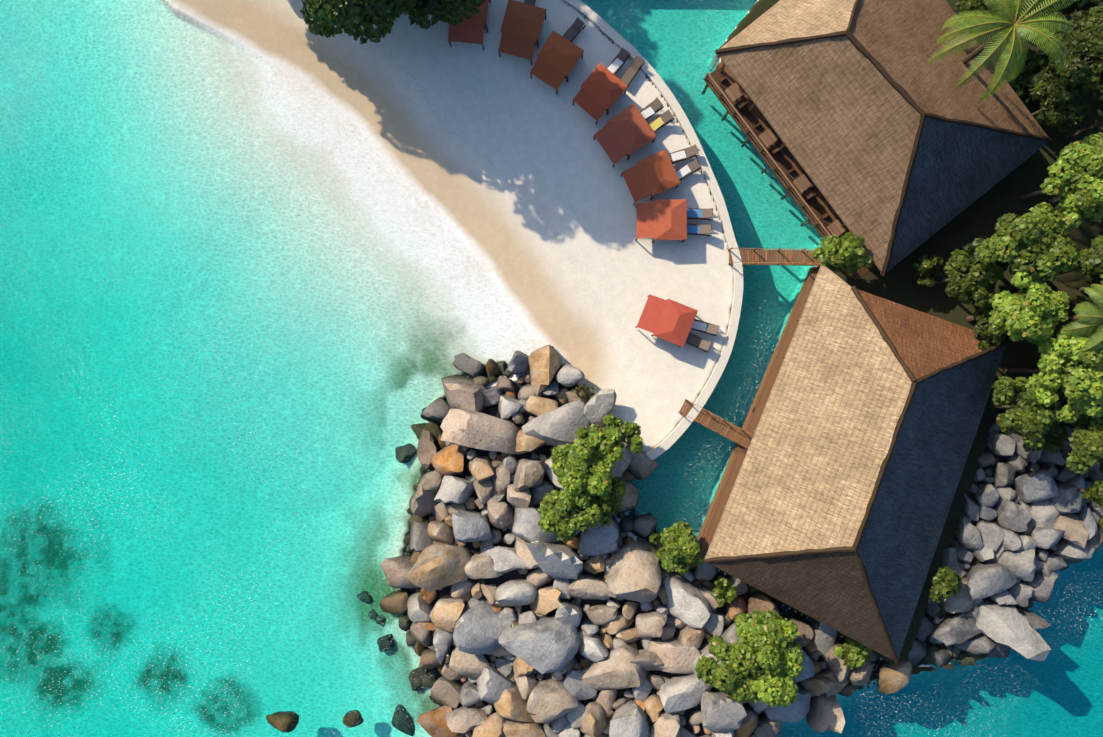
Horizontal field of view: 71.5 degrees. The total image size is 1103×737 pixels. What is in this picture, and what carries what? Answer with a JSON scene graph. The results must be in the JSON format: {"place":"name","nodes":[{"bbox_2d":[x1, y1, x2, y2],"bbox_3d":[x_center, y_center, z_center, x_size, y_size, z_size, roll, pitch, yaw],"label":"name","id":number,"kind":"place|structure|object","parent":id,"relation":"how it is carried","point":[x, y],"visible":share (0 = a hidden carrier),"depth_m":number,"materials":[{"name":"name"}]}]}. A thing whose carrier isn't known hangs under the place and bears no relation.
{"place":"outdoors","nodes":[
{"label":"outdoors","id":0,"kind":"place"},
{"bbox_2d":[0,0,1102,736],"bbox_3d":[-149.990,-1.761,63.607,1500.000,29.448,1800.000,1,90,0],"label":"ground","id":1,"kind":"structure","parent":0,"point":[504,172],"depth_m":51.66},
{"bbox_2d":[564,0,742,459],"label":"terrace wall","id":2,"kind":"structure","parent":1,"relation":"on","point":[673,104],"depth_m":48.78,"materials":[{"name":"beige paint"}]},
{"bbox_2d":[266,345,1102,736],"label":"boulders","id":3,"kind":"object","parent":1,"relation":"on","point":[1014,577],"visible":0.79,"depth_m":48.34,"materials":[{"name":"stone"}]},
{"bbox_2d":[679,61,875,555],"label":"timber works","id":4,"kind":"structure","parent":1,"relation":"on","point":[787,162],"depth_m":49.09,"materials":[{"name":"brown wood"}]},
{"bbox_2d":[448,0,874,545],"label":"timber furniture","id":5,"kind":"object","parent":4,"relation":"on","point":[767,137],"visible":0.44,"depth_m":48.54,"materials":[{"name":"brown wood"}]},
{"bbox_2d":[447,0,697,346],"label":"beach canopies","id":6,"kind":"object","parent":5,"relation":"on","point":[628,130],"visible":1,"depth_m":47.70,"materials":[{"name":"red fabric"}]},
{"bbox_2d":[525,0,718,350],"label":"cushions","id":7,"kind":"object","parent":5,"relation":"on","point":[626,79],"visible":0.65,"depth_m":48.46,"materials":[{"name":"fabric"}]},
{"bbox_2d":[704,264,1005,659],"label":"pavilion roof","id":8,"kind":"structure","parent":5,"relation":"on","point":[817,451],"depth_m":44.99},
{"bbox_2d":[704,0,1051,663],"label":"roof ridge caps","id":9,"kind":"object","parent":8,"relation":"on","point":[900,89],"visible":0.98,"depth_m":43.36,"materials":[{"name":"brown wood"}]},
{"bbox_2d":[717,0,1047,273],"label":"pavilion roof","id":10,"kind":"structure","parent":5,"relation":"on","point":[841,115],"depth_m":45.08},
{"bbox_2d":[0,0,1102,736],"bbox_3d":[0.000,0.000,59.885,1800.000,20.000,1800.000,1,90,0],"label":"water","id":11,"kind":"structure","parent":0,"point":[310,402],"depth_m":49.88,"materials":[{"name":"teal liquid"}]}
]}

